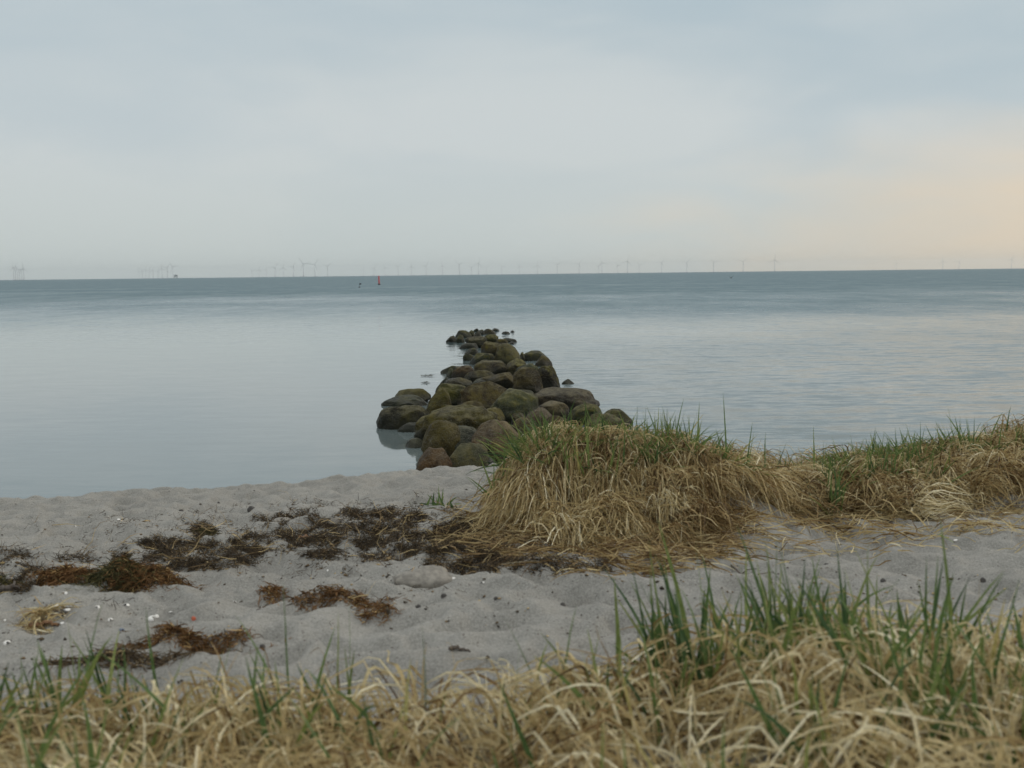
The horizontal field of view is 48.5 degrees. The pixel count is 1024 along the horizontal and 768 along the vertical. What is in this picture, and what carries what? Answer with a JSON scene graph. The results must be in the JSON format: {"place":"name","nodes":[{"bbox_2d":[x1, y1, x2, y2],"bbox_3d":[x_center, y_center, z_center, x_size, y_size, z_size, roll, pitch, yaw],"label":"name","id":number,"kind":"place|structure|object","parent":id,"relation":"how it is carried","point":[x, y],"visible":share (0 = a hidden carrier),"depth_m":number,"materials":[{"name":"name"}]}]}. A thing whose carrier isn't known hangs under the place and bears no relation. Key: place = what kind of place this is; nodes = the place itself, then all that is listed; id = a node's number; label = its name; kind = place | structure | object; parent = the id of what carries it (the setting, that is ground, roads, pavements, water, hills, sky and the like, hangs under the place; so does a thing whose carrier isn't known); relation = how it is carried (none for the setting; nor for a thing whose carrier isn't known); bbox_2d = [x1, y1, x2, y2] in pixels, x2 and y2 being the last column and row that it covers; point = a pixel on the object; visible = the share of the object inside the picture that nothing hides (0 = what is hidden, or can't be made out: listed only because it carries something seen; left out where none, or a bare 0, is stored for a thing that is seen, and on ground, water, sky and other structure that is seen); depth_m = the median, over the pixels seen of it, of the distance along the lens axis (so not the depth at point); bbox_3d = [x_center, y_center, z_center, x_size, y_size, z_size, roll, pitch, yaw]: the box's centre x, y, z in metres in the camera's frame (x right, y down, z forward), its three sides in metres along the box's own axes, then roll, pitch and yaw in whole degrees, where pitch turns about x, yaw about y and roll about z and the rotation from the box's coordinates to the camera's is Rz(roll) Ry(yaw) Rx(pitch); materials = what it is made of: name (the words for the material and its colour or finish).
{"place":"outdoors","nodes":[
{"label":"outdoors","id":0,"kind":"place"},
{"bbox_2d":[0,268,1023,498],"bbox_3d":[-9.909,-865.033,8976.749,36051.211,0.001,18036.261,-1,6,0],"label":"sea","id":1,"kind":"structure","parent":0,"point":[114,385],"depth_m":24.07,"materials":[{"name":"liquid"}]},
{"bbox_2d":[376,405,428,429],"bbox_3d":[-1.292,0.561,13.575,0.666,0.622,0.481,-1,6,0],"label":"boulder","id":2,"kind":"object","parent":1,"relation":"in","point":[393,418],"visible":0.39,"depth_m":13.39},
{"bbox_2d":[398,422,415,431],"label":"boulder","id":3,"kind":"object","parent":1,"relation":"in","point":[408,427],"visible":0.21,"depth_m":13.12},
{"bbox_2d":[414,404,498,440],"bbox_3d":[-0.595,0.488,12.275,0.920,0.520,0.714,-1,6,0],"label":"boulder","id":4,"kind":"object","parent":1,"relation":"in","point":[475,417],"visible":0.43,"depth_m":12.04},
{"bbox_2d":[455,330,471,337],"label":"boulder","id":5,"kind":"object","parent":1,"relation":"in","point":[465,333],"visible":0.4,"depth_m":32.73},
{"bbox_2d":[460,381,506,408],"bbox_3d":[-0.330,0.212,14.914,0.696,0.515,0.645,-1,6,0],"label":"boulder","id":6,"kind":"object","parent":1,"relation":"in","point":[486,394],"visible":0.43,"depth_m":14.72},
{"bbox_2d":[484,329,495,333],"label":"boulder","id":7,"kind":"object","parent":1,"relation":"in","point":[488,331],"visible":0.41,"depth_m":34.43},
{"bbox_2d":[490,388,538,424],"bbox_3d":[0.029,0.319,13.785,0.632,0.518,0.549,-1,6,0],"label":"boulder","id":8,"kind":"object","parent":1,"relation":"in","point":[509,402],"visible":0.6,"depth_m":13.59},
{"bbox_2d":[535,387,599,411],"bbox_3d":[0.698,0.264,14.852,0.908,0.420,0.777,-1,6,0],"label":"boulder","id":9,"kind":"object","parent":1,"relation":"in","point":[567,396],"visible":0.51,"depth_m":14.60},
{"bbox_2d":[0,457,1023,767],"bbox_3d":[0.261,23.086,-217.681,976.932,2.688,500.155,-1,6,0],"label":"sand","id":10,"kind":"structure","parent":0,"point":[470,611],"depth_m":3.95,"materials":[{"name":"sand"}]},
{"bbox_2d":[0,581,23,593],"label":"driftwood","id":11,"kind":"object","parent":10,"relation":"on","point":[5,588],"visible":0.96,"depth_m":4.21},
{"bbox_2d":[0,574,27,590],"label":"seaweed heap","id":12,"kind":"object","parent":10,"relation":"on","point":[4,580],"visible":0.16,"depth_m":4.36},
{"bbox_2d":[2,645,57,747],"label":"grass tuft","id":13,"kind":"object","parent":10,"relation":"on","point":[49,692],"visible":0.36,"depth_m":2.48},
{"bbox_2d":[0,589,84,634],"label":"dry grass tuft","id":14,"kind":"object","parent":10,"relation":"on","point":[39,612],"visible":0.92,"depth_m":3.77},
{"bbox_2d":[26,620,58,627],"bbox_3d":[-1.542,0.794,3.746,0.109,0.034,0.033,-1,6,0],"label":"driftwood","id":15,"kind":"object","parent":10,"relation":"on","point":[50,622],"visible":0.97,"depth_m":3.74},
{"bbox_2d":[9,560,97,586],"bbox_3d":[-1.826,0.792,4.590,0.401,0.156,0.295,-1,6,0],"label":"seaweed heap","id":16,"kind":"object","parent":10,"relation":"on","point":[66,573],"visible":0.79,"depth_m":4.59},
{"bbox_2d":[67,620,118,726],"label":"grass tuft","id":17,"kind":"object","parent":10,"relation":"on","point":[99,679],"visible":0.43,"depth_m":2.62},
{"bbox_2d":[2,636,251,679],"bbox_3d":[-1.096,0.776,3.217,0.703,0.125,0.239,-1,6,0],"label":"seaweed heap","id":18,"kind":"object","parent":10,"relation":"on","point":[135,655],"visible":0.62,"depth_m":3.19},
{"bbox_2d":[51,551,219,596],"bbox_3d":[-1.440,0.748,4.378,0.669,0.213,0.398,-1,6,0],"label":"seaweed heap","id":19,"kind":"object","parent":10,"relation":"on","point":[122,573],"visible":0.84,"depth_m":4.31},
{"bbox_2d":[99,612,172,747],"bbox_3d":[-0.760,0.642,2.408,0.187,0.317,0.136,-4,6,-31],"label":"grass tuft","id":20,"kind":"object","parent":10,"relation":"on","point":[155,679],"visible":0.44,"depth_m":2.39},
{"bbox_2d":[126,660,234,767],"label":"grass tuft","id":21,"kind":"object","parent":10,"relation":"on","point":[153,742],"visible":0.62,"depth_m":2.19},
{"bbox_2d":[93,619,291,654],"bbox_3d":[-0.968,0.767,3.359,0.636,0.133,0.210,-1,6,0],"label":"seaweed heap","id":22,"kind":"object","parent":10,"relation":"on","point":[184,635],"visible":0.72,"depth_m":3.36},
{"bbox_2d":[191,526,223,535],"bbox_3d":[-1.585,0.767,5.863,0.174,0.076,0.201,-1,6,0],"label":"seaweed heap","id":23,"kind":"object","parent":10,"relation":"on","point":[209,532],"visible":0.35,"depth_m":5.86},
{"bbox_2d":[203,647,266,739],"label":"grass tuft","id":24,"kind":"object","parent":10,"relation":"on","point":[245,710],"visible":0.25,"depth_m":2.38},
{"bbox_2d":[254,581,292,606],"bbox_3d":[-0.849,0.744,4.035,0.142,0.080,0.146,1,6,12],"label":"seaweed heap","id":25,"kind":"object","parent":10,"relation":"on","point":[273,592],"visible":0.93,"depth_m":4.03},
{"bbox_2d":[273,517,292,522],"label":"stone","id":26,"kind":"object","parent":10,"relation":"on","point":[277,519],"visible":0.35,"depth_m":5.98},
{"bbox_2d":[237,588,334,728],"bbox_3d":[-0.503,0.639,2.574,0.228,0.396,0.079,-3,6,-19],"label":"grass tuft","id":27,"kind":"object","parent":10,"relation":"on","point":[319,675],"visible":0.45,"depth_m":2.58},
{"bbox_2d":[243,655,328,760],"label":"grass tuft","id":28,"kind":"object","parent":10,"relation":"on","point":[261,717],"visible":0.6,"depth_m":2.18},
{"bbox_2d":[0,491,618,650],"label":"seaweed wrack","id":29,"kind":"object","parent":10,"relation":"on","point":[238,544],"visible":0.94,"depth_m":5.20,"materials":[{"name":"plant"}]},
{"bbox_2d":[297,599,353,724],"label":"grass tuft","id":30,"kind":"object","parent":10,"relation":"on","point":[349,679],"visible":0.41,"depth_m":2.53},
{"bbox_2d":[328,517,339,523],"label":"stone","id":31,"kind":"object","parent":10,"relation":"on","point":[334,520],"visible":0.32,"depth_m":5.96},
{"bbox_2d":[259,584,411,611],"bbox_3d":[-0.592,0.724,3.797,0.525,0.110,0.224,-1,6,0],"label":"seaweed heap","id":32,"kind":"object","parent":10,"relation":"on","point":[329,591],"visible":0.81,"depth_m":3.79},
{"bbox_2d":[351,594,405,625],"bbox_3d":[-0.439,0.723,3.679,0.189,0.087,0.171,-5,7,-37],"label":"seaweed heap","id":33,"kind":"object","parent":10,"relation":"on","point":[368,614],"visible":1,"depth_m":3.67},
{"bbox_2d":[381,394,427,406],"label":"boulder","id":34,"kind":"object","parent":10,"relation":"on","point":[402,400],"visible":0.37,"depth_m":15.75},
{"bbox_2d":[395,388,430,401],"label":"boulder","id":35,"kind":"object","parent":10,"relation":"on","point":[424,395],"visible":0.46,"depth_m":16.13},
{"bbox_2d":[405,438,421,447],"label":"boulder","id":36,"kind":"object","parent":10,"relation":"on","point":[414,443],"visible":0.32,"depth_m":11.93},
{"bbox_2d":[393,565,452,588],"bbox_3d":[-0.334,0.737,4.293,0.231,0.087,0.182,-3,6,-19],"label":"stone","id":37,"kind":"object","parent":10,"relation":"on","point":[428,576],"visible":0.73,"depth_m":4.24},
{"bbox_2d":[416,447,451,470],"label":"boulder","id":38,"kind":"object","parent":10,"relation":"on","point":[430,457],"visible":0.62,"depth_m":9.57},
{"bbox_2d":[422,626,445,757],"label":"grass tuft","id":39,"kind":"object","parent":10,"relation":"on","point":[427,695],"visible":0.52,"depth_m":2.28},
{"bbox_2d":[426,387,451,413],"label":"boulder","id":40,"kind":"object","parent":10,"relation":"on","point":[440,398],"visible":0.5,"depth_m":13.71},
{"bbox_2d":[420,489,460,507],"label":"grass tuft","id":41,"kind":"object","parent":10,"relation":"on","point":[433,503],"visible":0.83,"depth_m":6.38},
{"bbox_2d":[421,420,460,456],"bbox_3d":[-0.650,0.550,10.583,0.394,0.452,0.301,-1,6,0],"label":"boulder","id":42,"kind":"object","parent":10,"relation":"on","point":[445,435],"visible":0.56,"depth_m":10.47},
{"bbox_2d":[440,366,459,373],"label":"boulder","id":43,"kind":"object","parent":10,"relation":"on","point":[445,371],"visible":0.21,"depth_m":20.81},
{"bbox_2d":[446,368,453,377],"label":"boulder","id":44,"kind":"object","parent":10,"relation":"on","point":[450,372],"visible":0.31,"depth_m":19.97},
{"bbox_2d":[435,383,465,405],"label":"boulder","id":45,"kind":"object","parent":10,"relation":"on","point":[453,390],"visible":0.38,"depth_m":15.35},
{"bbox_2d":[446,335,455,341],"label":"boulder","id":46,"kind":"object","parent":10,"relation":"on","point":[451,339],"visible":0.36,"depth_m":30.54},
{"bbox_2d":[444,377,472,386],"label":"boulder","id":47,"kind":"object","parent":10,"relation":"on","point":[462,381],"visible":0.5,"depth_m":18.06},
{"bbox_2d":[448,645,470,651],"bbox_3d":[-0.145,0.729,3.133,0.062,0.023,0.015,-3,6,-20],"label":"driftwood","id":48,"kind":"object","parent":10,"relation":"on","point":[454,647],"visible":1,"depth_m":3.13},
{"bbox_2d":[455,335,464,342],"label":"boulder","id":49,"kind":"object","parent":10,"relation":"on","point":[459,338],"visible":0.45,"depth_m":30.30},
{"bbox_2d":[451,365,473,377],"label":"boulder","id":50,"kind":"object","parent":10,"relation":"on","point":[462,371],"visible":0.59,"depth_m":19.44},
{"bbox_2d":[455,425,476,449],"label":"boulder","id":51,"kind":"object","parent":10,"relation":"on","point":[467,433],"visible":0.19,"depth_m":10.55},
{"bbox_2d":[459,343,477,348],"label":"boulder","id":52,"kind":"object","parent":10,"relation":"on","point":[468,345],"visible":0.38,"depth_m":27.79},
{"bbox_2d":[463,353,473,360],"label":"boulder","id":53,"kind":"object","parent":10,"relation":"on","point":[467,357],"visible":0.43,"depth_m":23.87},
{"bbox_2d":[449,442,488,467],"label":"boulder","id":54,"kind":"object","parent":10,"relation":"on","point":[465,454],"visible":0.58,"depth_m":9.74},
{"bbox_2d":[464,348,477,354],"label":"boulder","id":55,"kind":"object","parent":10,"relation":"on","point":[472,351],"visible":0.29,"depth_m":25.61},
{"bbox_2d":[463,401,484,407],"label":"boulder","id":56,"kind":"object","parent":10,"relation":"on","point":[476,403],"visible":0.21,"depth_m":14.48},
{"bbox_2d":[465,336,486,347],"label":"boulder","id":57,"kind":"object","parent":10,"relation":"on","point":[479,341],"visible":0.62,"depth_m":28.17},
{"bbox_2d":[464,370,494,382],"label":"boulder","id":58,"kind":"object","parent":10,"relation":"on","point":[472,376],"visible":0.41,"depth_m":19.02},
{"bbox_2d":[473,378,485,383],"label":"boulder","id":59,"kind":"object","parent":10,"relation":"on","point":[479,380],"visible":0.29,"depth_m":18.04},
{"bbox_2d":[469,353,494,364],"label":"boulder","id":60,"kind":"object","parent":10,"relation":"on","point":[477,357],"visible":0.34,"depth_m":22.77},
{"bbox_2d":[467,443,512,497],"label":"grass tuft","id":61,"kind":"object","parent":10,"relation":"on","point":[484,490],"visible":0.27,"depth_m":5.58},
{"bbox_2d":[474,360,506,373],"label":"boulder","id":62,"kind":"object","parent":10,"relation":"on","point":[496,366],"visible":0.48,"depth_m":19.73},
{"bbox_2d":[481,341,499,356],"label":"boulder","id":63,"kind":"object","parent":10,"relation":"on","point":[488,347],"visible":0.55,"depth_m":24.87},
{"bbox_2d":[484,334,498,342],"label":"boulder","id":64,"kind":"object","parent":10,"relation":"on","point":[492,337],"visible":0.54,"depth_m":29.46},
{"bbox_2d":[471,419,518,461],"bbox_3d":[-0.129,0.563,10.257,0.499,0.489,0.453,-1,6,0],"label":"boulder","id":65,"kind":"object","parent":10,"relation":"on","point":[488,429],"visible":0.29,"depth_m":10.12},
{"bbox_2d":[487,407,504,420],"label":"boulder","id":66,"kind":"object","parent":10,"relation":"on","point":[501,416],"visible":0.33,"depth_m":13.15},
{"bbox_2d":[482,372,513,388],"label":"boulder","id":67,"kind":"object","parent":10,"relation":"on","point":[504,380],"visible":0.55,"depth_m":17.95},
{"bbox_2d":[496,339,508,343],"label":"boulder","id":68,"kind":"object","parent":10,"relation":"on","point":[500,341],"visible":0.49,"depth_m":28.34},
{"bbox_2d":[475,678,535,767],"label":"grass tuft","id":69,"kind":"object","parent":10,"relation":"on","point":[524,742],"visible":0.87,"depth_m":2.08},
{"bbox_2d":[0,489,1013,690],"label":"beach debris","id":70,"kind":"object","parent":10,"relation":"on","point":[383,546],"visible":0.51,"depth_m":4.81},
{"bbox_2d":[495,343,519,364],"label":"boulder","id":71,"kind":"object","parent":10,"relation":"on","point":[506,353],"visible":0.65,"depth_m":22.57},
{"bbox_2d":[0,576,1023,767],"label":"dry grass","id":72,"kind":"structure","parent":10,"relation":"on","point":[562,747],"depth_m":2.21,"materials":[{"name":"plant"}]},
{"bbox_2d":[940,585,1010,659],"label":"grass tuft","id":73,"kind":"object","parent":72,"relation":"on","point":[966,626],"visible":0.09,"depth_m":2.58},
{"bbox_2d":[506,358,525,374],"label":"boulder","id":74,"kind":"object","parent":10,"relation":"on","point":[512,366],"visible":0.45,"depth_m":19.79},
{"bbox_2d":[511,413,523,425],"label":"boulder","id":75,"kind":"object","parent":10,"relation":"on","point":[515,416],"visible":0.3,"depth_m":13.22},
{"bbox_2d":[512,417,536,436],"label":"boulder","id":76,"kind":"object","parent":10,"relation":"on","point":[519,422],"visible":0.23,"depth_m":11.91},
{"bbox_2d":[515,363,538,371],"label":"boulder","id":77,"kind":"object","parent":10,"relation":"on","point":[531,365],"visible":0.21,"depth_m":18.61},
{"bbox_2d":[513,367,542,393],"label":"boulder","id":78,"kind":"object","parent":10,"relation":"on","point":[526,378],"visible":0.7,"depth_m":16.68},
{"bbox_2d":[524,350,547,360],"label":"boulder","id":79,"kind":"object","parent":10,"relation":"on","point":[533,355],"visible":0.31,"depth_m":23.62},
{"bbox_2d":[526,407,551,428],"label":"boulder","id":80,"kind":"object","parent":10,"relation":"on","point":[545,412],"visible":0.18,"depth_m":12.57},
{"bbox_2d":[497,642,589,743],"bbox_3d":[0.075,0.665,2.375,0.215,0.267,0.104,1,6,19],"label":"grass tuft","id":81,"kind":"object","parent":10,"relation":"on","point":[525,703],"visible":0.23,"depth_m":2.37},
{"bbox_2d":[535,355,552,366],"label":"boulder","id":82,"kind":"object","parent":10,"relation":"on","point":[542,360],"visible":0.34,"depth_m":22.20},
{"bbox_2d":[537,365,559,388],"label":"boulder","id":83,"kind":"object","parent":10,"relation":"on","point":[549,376],"visible":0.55,"depth_m":17.18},
{"bbox_2d":[539,400,568,418],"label":"boulder","id":84,"kind":"object","parent":10,"relation":"on","point":[552,406],"visible":0.38,"depth_m":13.86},
{"bbox_2d":[541,415,566,427],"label":"boulder","id":85,"kind":"object","parent":10,"relation":"on","point":[558,418],"visible":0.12,"depth_m":12.03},
{"bbox_2d":[568,403,601,423],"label":"boulder","id":86,"kind":"object","parent":10,"relation":"on","point":[578,412],"visible":0.44,"depth_m":13.56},
{"bbox_2d":[586,413,624,431],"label":"boulder","id":87,"kind":"object","parent":10,"relation":"on","point":[611,418],"visible":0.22,"depth_m":12.33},
{"bbox_2d":[574,429,643,483],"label":"grass tuft","id":88,"kind":"object","parent":10,"relation":"on","point":[612,461],"visible":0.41,"depth_m":5.48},
{"bbox_2d":[604,409,631,428],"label":"boulder","id":89,"kind":"object","parent":10,"relation":"on","point":[625,416],"visible":0.33,"depth_m":12.88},
{"bbox_2d":[647,399,683,437],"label":"grass tuft","id":90,"kind":"object","parent":10,"relation":"on","point":[664,422],"visible":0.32,"depth_m":5.80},
{"bbox_2d":[588,565,743,693],"bbox_3d":[0.330,0.585,2.636,0.387,0.322,0.196,-4,6,-28],"label":"grass tuft","id":91,"kind":"object","parent":10,"relation":"on","point":[667,621],"visible":0.38,"depth_m":2.67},
{"bbox_2d":[603,521,731,682],"bbox_3d":[0.330,0.542,2.694,0.333,0.442,0.179,2,6,29],"label":"grass tuft","id":92,"kind":"object","parent":10,"relation":"on","point":[673,607],"visible":0.48,"depth_m":2.69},
{"bbox_2d":[689,402,699,440],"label":"grass tuft","id":93,"kind":"object","parent":10,"relation":"on","point":[697,426],"visible":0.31,"depth_m":5.86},
{"bbox_2d":[419,487,1023,582],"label":"dry straw","id":94,"kind":"object","parent":10,"relation":"on","point":[607,548],"visible":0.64,"depth_m":4.93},
{"bbox_2d":[439,411,1023,552],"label":"dry grass","id":95,"kind":"structure","parent":10,"relation":"on","point":[700,489],"depth_m":5.48,"materials":[{"name":"plant"}]},
{"bbox_2d":[561,418,614,487],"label":"grass tuft","id":96,"kind":"object","parent":95,"relation":"on","point":[579,465],"visible":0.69,"depth_m":5.40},
{"bbox_2d":[723,397,753,466],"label":"grass tuft","id":97,"kind":"object","parent":10,"relation":"on","point":[747,463],"visible":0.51,"depth_m":5.92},
{"bbox_2d":[467,399,1023,495],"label":"green grass","id":98,"kind":"structure","parent":10,"relation":"on","point":[517,449],"depth_m":5.73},
{"bbox_2d":[708,524,796,660],"bbox_3d":[0.551,0.502,2.575,0.236,0.405,0.113,-1,6,0],"label":"grass tuft","id":99,"kind":"object","parent":10,"relation":"on","point":[755,601],"visible":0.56,"depth_m":2.54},
{"bbox_2d":[703,646,810,767],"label":"grass tuft","id":100,"kind":"object","parent":10,"relation":"on","point":[771,730],"visible":0.58,"depth_m":2.06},
{"bbox_2d":[752,431,788,468],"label":"grass tuft","id":101,"kind":"object","parent":10,"relation":"on","point":[769,451],"visible":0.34,"depth_m":6.00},
{"bbox_2d":[717,546,828,651],"bbox_3d":[0.590,0.531,2.556,0.242,0.392,0.117,-3,6,-27],"label":"grass tuft","id":102,"kind":"object","parent":10,"relation":"on","point":[800,609],"visible":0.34,"depth_m":2.59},
{"bbox_2d":[788,550,849,643],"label":"grass tuft","id":103,"kind":"object","parent":10,"relation":"on","point":[844,617],"visible":0.25,"depth_m":2.59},
{"bbox_2d":[793,428,848,473],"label":"grass tuft","id":104,"kind":"object","parent":10,"relation":"on","point":[821,455],"visible":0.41,"depth_m":5.94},
{"bbox_2d":[807,457,851,520],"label":"grass tuft","id":105,"kind":"object","parent":10,"relation":"on","point":[834,495],"visible":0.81,"depth_m":5.58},
{"bbox_2d":[828,552,914,650],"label":"grass tuft","id":106,"kind":"object","parent":10,"relation":"on","point":[868,610],"visible":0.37,"depth_m":2.46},
{"bbox_2d":[866,439,906,479],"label":"grass tuft","id":107,"kind":"object","parent":10,"relation":"on","point":[886,458],"visible":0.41,"depth_m":5.88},
{"bbox_2d":[883,421,940,464],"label":"grass tuft","id":108,"kind":"object","parent":10,"relation":"on","point":[913,446],"visible":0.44,"depth_m":6.08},
{"bbox_2d":[855,519,1004,662],"bbox_3d":[0.917,0.498,2.529,0.328,0.422,0.138,2,6,26],"label":"grass tuft","id":109,"kind":"object","parent":10,"relation":"on","point":[935,605],"visible":0.41,"depth_m":2.47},
{"bbox_2d":[900,647,1021,767],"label":"grass tuft","id":110,"kind":"object","parent":10,"relation":"on","point":[988,756],"visible":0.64,"depth_m":2.01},
{"bbox_2d":[938,415,1002,449],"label":"grass tuft","id":111,"kind":"object","parent":10,"relation":"on","point":[969,439],"visible":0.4,"depth_m":6.26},
{"bbox_2d":[976,601,1023,677],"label":"grass tuft","id":112,"kind":"object","parent":10,"relation":"on","point":[1020,643],"visible":0.25,"depth_m":2.40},
{"bbox_2d":[980,419,1022,449],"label":"grass tuft","id":113,"kind":"object","parent":10,"relation":"on","point":[1015,438],"visible":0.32,"depth_m":6.28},
{"bbox_2d":[0,555,1023,767],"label":"green grass","id":114,"kind":"structure","parent":0,"point":[934,686],"depth_m":2.25,"materials":[{"name":"plant"}]},
{"bbox_2d":[0,0,1023,279],"label":"sky","id":115,"kind":"structure","parent":0,"point":[200,138],"materials":[{"name":"grey"}]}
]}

